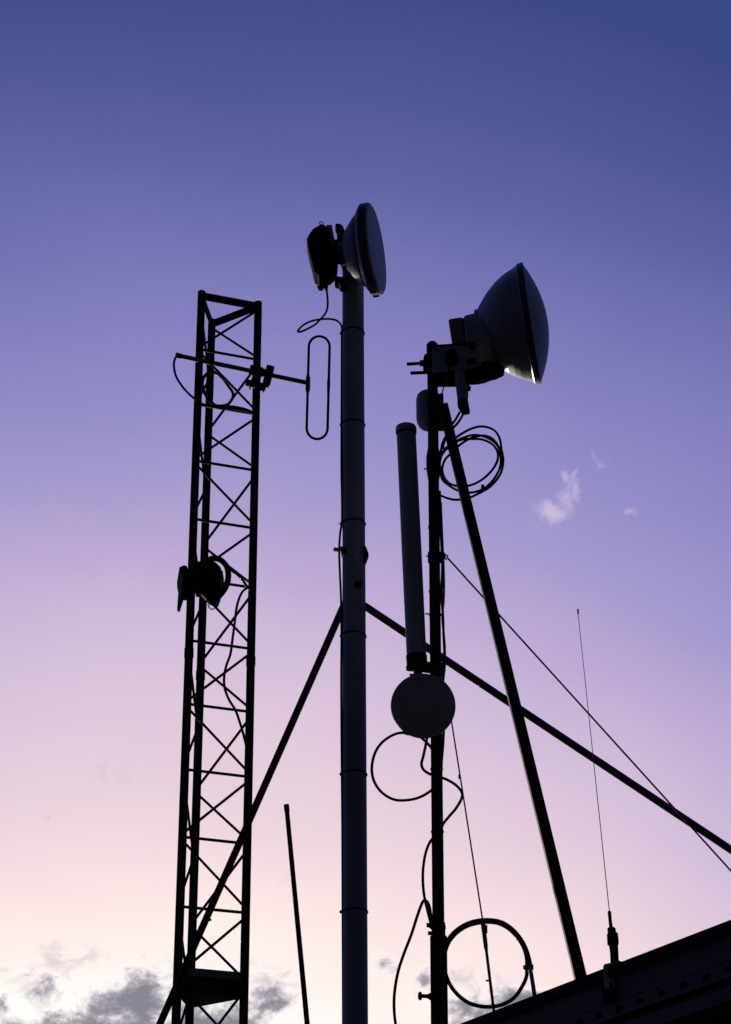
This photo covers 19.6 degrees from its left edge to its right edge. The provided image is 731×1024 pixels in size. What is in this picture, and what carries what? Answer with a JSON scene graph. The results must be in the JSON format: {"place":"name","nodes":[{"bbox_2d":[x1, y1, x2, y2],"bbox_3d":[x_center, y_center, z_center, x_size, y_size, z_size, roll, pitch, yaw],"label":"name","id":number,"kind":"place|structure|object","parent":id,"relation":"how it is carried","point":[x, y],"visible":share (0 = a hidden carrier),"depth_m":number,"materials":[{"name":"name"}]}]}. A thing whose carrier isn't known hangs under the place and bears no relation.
{"place":"outdoors","nodes":[
{"label":"outdoors","id":0,"kind":"place"},
{"bbox_2d":[0,0,730,1023],"label":"sky","id":1,"kind":"structure","parent":0,"point":[155,154],"materials":[{"name":"purple"}]},
{"label":"ground","id":2,"kind":"structure","parent":0,"visible":0},
{"bbox_2d":[461,920,730,1023],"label":"building","id":3,"kind":"structure","parent":2,"relation":"on","point":[686,980],"depth_m":7.91,"materials":[{"name":"black metal"}]},
{"bbox_2d":[171,290,261,1023],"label":"lattice tower","id":4,"kind":"structure","parent":3,"relation":"on","point":[199,988],"depth_m":13.10,"materials":[{"name":"metal"}]},
{"bbox_2d":[177,565,187,611],"bbox_3d":[-1.125,0.494,13.295,0.122,0.322,0.105,0,-28,0],"label":"radio box","id":5,"kind":"object","parent":4,"relation":"attached to","point":[182,582],"visible":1,"depth_m":13.26,"materials":[{"name":"black plastic"}]},
{"bbox_2d":[194,555,230,609],"bbox_3d":[-0.978,0.448,13.403,0.249,0.410,0.374,0,-28,0],"label":"compact radio dish","id":6,"kind":"object","parent":4,"relation":"attached to","point":[205,569],"visible":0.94,"depth_m":13.32,"materials":[{"name":"black plastic"}]},
{"bbox_2d":[202,370,254,413],"bbox_3d":[-0.913,-0.793,14.094,0.374,0.374,0.068,-7,-28,12],"label":"coaxial cable","id":7,"kind":"object","parent":4,"relation":"attached to","point":[209,400],"visible":0.91,"depth_m":14.10,"materials":[{"name":"black rubber"}]},
{"bbox_2d":[220,557,251,590],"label":"coaxial cable","id":8,"kind":"object","parent":4,"relation":"attached to","point":[234,572],"visible":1,"depth_m":13.37,"materials":[{"name":"black rubber"}]},
{"bbox_2d":[223,586,251,748],"bbox_3d":[-0.787,0.933,13.117,0.181,1.102,0.077,10,-29,-19],"label":"coaxial cable","id":9,"kind":"object","parent":4,"relation":"attached to","point":[225,669],"visible":1,"depth_m":13.09,"materials":[{"name":"black rubber"}]},
{"bbox_2d":[175,335,330,439],"bbox_3d":[-0.746,-0.914,14.060,1.084,0.823,0.137,8,-29,-16],"label":"folded dipole antenna","id":10,"kind":"object","parent":4,"relation":"attached to","point":[256,373],"visible":1,"depth_m":14.05,"materials":[{"name":"metal"}]},
{"bbox_2d":[173,357,256,418],"bbox_3d":[-0.986,-0.812,13.958,0.604,0.411,0.065,11,-29,-20],"label":"coaxial cable","id":11,"kind":"object","parent":10,"relation":"hanging from","point":[200,402],"visible":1,"depth_m":13.91,"materials":[{"name":"black rubber"}]},
{"bbox_2d":[284,804,309,1023],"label":"rod antenna","id":12,"kind":"object","parent":3,"relation":"on","point":[297,923],"visible":1,"depth_m":11.78,"materials":[{"name":"metal"}]},
{"bbox_2d":[333,268,368,1023],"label":"thick pole","id":13,"kind":"object","parent":3,"relation":"on","point":[354,552],"visible":0.94,"depth_m":11.36,"materials":[{"name":"black metal"}]},
{"bbox_2d":[156,606,339,1023],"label":"sloping stay","id":14,"kind":"object","parent":13,"relation":"attached to","point":[251,815],"visible":1,"depth_m":11.59,"materials":[{"name":"metal"}]},
{"bbox_2d":[338,334,342,1023],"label":"coaxial cable","id":15,"kind":"object","parent":13,"relation":"attached to","point":[341,648],"visible":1,"depth_m":11.39,"materials":[{"name":"black rubber"}]},
{"bbox_2d":[334,202,385,297],"bbox_3d":[-0.031,-1.541,12.311,0.307,0.575,0.543,0,-28,0],"label":"microwave dish","id":16,"kind":"object","parent":13,"relation":"attached to","point":[361,253],"visible":1,"depth_m":12.17,"materials":[{"name":"plastic"}]},
{"bbox_2d":[307,221,339,290],"bbox_3d":[-0.226,-1.519,12.509,0.244,0.473,0.173,0,-28,0],"label":"radio unit","id":17,"kind":"object","parent":16,"relation":"attached to","point":[322,243],"visible":0.99,"depth_m":12.45,"materials":[{"name":"black plastic"}]},
{"bbox_2d":[297,289,341,332],"bbox_3d":[-0.253,-1.165,12.346,0.298,0.332,0.063,13,-30,-24],"label":"coaxial cable","id":18,"kind":"object","parent":17,"relation":"attached to","point":[317,320],"visible":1,"depth_m":12.31,"materials":[{"name":"black rubber"}]},
{"bbox_2d":[366,603,730,853],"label":"sloping stay","id":19,"kind":"object","parent":13,"relation":"attached to","point":[561,737],"visible":0.95,"depth_m":11.61,"materials":[{"name":"metal"}]},
{"bbox_2d":[418,341,448,1023],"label":"thin mast","id":20,"kind":"object","parent":3,"relation":"on","point":[435,556],"visible":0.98,"depth_m":10.09,"materials":[{"name":"metal"}]},
{"bbox_2d":[392,899,434,1023],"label":"coaxial cable","id":21,"kind":"object","parent":20,"relation":"attached to","point":[404,953],"visible":1,"depth_m":9.40,"materials":[{"name":"black rubber"}]},
{"bbox_2d":[395,422,442,676],"bbox_3d":[0.263,0.180,10.381,0.214,1.401,0.123,0,-28,0],"label":"omni antenna","id":22,"kind":"object","parent":20,"relation":"attached to","point":[417,662],"visible":0.98,"depth_m":10.34,"materials":[{"name":"black plastic"}]},
{"bbox_2d":[416,389,427,431],"bbox_3d":[0.323,-0.528,10.855,0.126,0.223,0.152,0,-28,0],"label":"antenna capsule","id":23,"kind":"object","parent":20,"relation":"attached to","point":[421,411],"visible":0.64,"depth_m":10.82,"materials":[{"name":"plastic"}]},
{"bbox_2d":[391,673,455,738],"bbox_3d":[0.269,0.919,9.894,0.304,0.296,0.203,0,-28,0],"label":"round dish","id":24,"kind":"object","parent":20,"relation":"attached to","point":[423,705],"visible":1,"depth_m":9.82,"materials":[{"name":"plastic"}]},
{"bbox_2d":[370,731,436,801],"bbox_3d":[0.202,1.187,9.783,0.349,0.345,0.107,11,-30,-21],"label":"coaxial cable","id":25,"kind":"object","parent":24,"relation":"hanging from","point":[377,786],"visible":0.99,"depth_m":9.74,"materials":[{"name":"black rubber"}]},
{"bbox_2d":[420,736,462,927],"bbox_3d":[0.340,1.473,9.690,0.204,0.890,0.136,6,-28,-13],"label":"coaxial cable","id":26,"kind":"object","parent":20,"relation":"attached to","point":[443,822],"visible":1,"depth_m":9.71,"materials":[{"name":"black rubber"}]},
{"bbox_2d":[438,491,445,1023],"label":"coaxial cable","id":27,"kind":"object","parent":20,"relation":"attached to","point":[440,780],"visible":0.88,"depth_m":9.77,"materials":[{"name":"black rubber"}]},
{"bbox_2d":[441,502,445,680],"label":"coaxial cable","id":28,"kind":"object","parent":20,"relation":"attached to","point":[443,584],"visible":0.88,"depth_m":10.26,"materials":[{"name":"black rubber"}]},
{"bbox_2d":[438,411,501,493],"bbox_3d":[0.506,-0.287,10.498,0.324,0.426,0.147,-8,-29,15],"label":"coaxial cable","id":29,"kind":"object","parent":20,"relation":"attached to","point":[463,439],"visible":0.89,"depth_m":10.54,"materials":[{"name":"black rubber"}]},
{"bbox_2d":[407,262,548,386],"bbox_3d":[0.578,-0.938,10.859,0.738,0.700,0.623,0,-28,0],"label":"microwave dish","id":30,"kind":"object","parent":20,"relation":"attached to","point":[500,330],"visible":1,"depth_m":10.67,"materials":[{"name":"plastic"}]},
{"bbox_2d":[441,363,450,392],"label":"coaxial cable","id":31,"kind":"object","parent":30,"relation":"attached to","point":[446,378],"visible":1,"depth_m":10.59,"materials":[{"name":"black rubber"}]},
{"bbox_2d":[455,369,470,414],"bbox_3d":[0.492,-0.589,10.570,0.060,0.240,0.112,-14,-30,24],"label":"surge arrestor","id":32,"kind":"object","parent":30,"relation":"hanging from","point":[462,389],"visible":1,"depth_m":10.53,"materials":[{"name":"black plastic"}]},
{"bbox_2d":[436,414,504,500],"bbox_3d":[0.505,-0.272,10.478,0.353,0.466,0.116,-8,-29,15],"label":"coaxial cable","id":33,"kind":"object","parent":32,"relation":"hanging from","point":[501,450],"visible":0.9,"depth_m":10.50,"materials":[{"name":"black rubber"}]},
{"bbox_2d":[446,556,730,871],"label":"guy wire","id":34,"kind":"object","parent":20,"relation":"attached to","point":[597,723],"visible":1,"depth_m":10.21,"materials":[{"name":"black metal"}]},
{"bbox_2d":[451,722,494,1010],"bbox_3d":[0.494,1.516,9.386,0.066,1.597,0.543,6,-28,-12],"label":"guy wire","id":35,"kind":"object","parent":3,"relation":"attached to","point":[484,934],"visible":0.93,"depth_m":9.23,"materials":[{"name":"black metal"}]},
{"bbox_2d":[440,918,535,1008],"bbox_3d":[0.609,1.980,9.189,0.526,0.484,0.275,-23,-35,36],"label":"cable ring","id":36,"kind":"object","parent":3,"relation":"on","point":[528,967],"visible":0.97,"depth_m":9.27,"materials":[{"name":"black rubber"}]},
{"bbox_2d":[433,393,586,979],"bbox_3d":[0.619,0.645,9.544,0.072,3.313,1.191,12,-30,-22],"label":"raking strut","id":37,"kind":"object","parent":3,"relation":"on","point":[442,418],"visible":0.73,"depth_m":9.35,"materials":[{"name":"metal"}]},
{"bbox_2d":[577,609,620,1003],"bbox_3d":[0.954,1.146,8.504,0.108,1.670,0.068,12,-30,-23],"label":"whip antenna","id":38,"kind":"object","parent":3,"relation":"on","point":[608,991],"visible":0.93,"depth_m":8.21,"materials":[{"name":"metal"}]}
]}

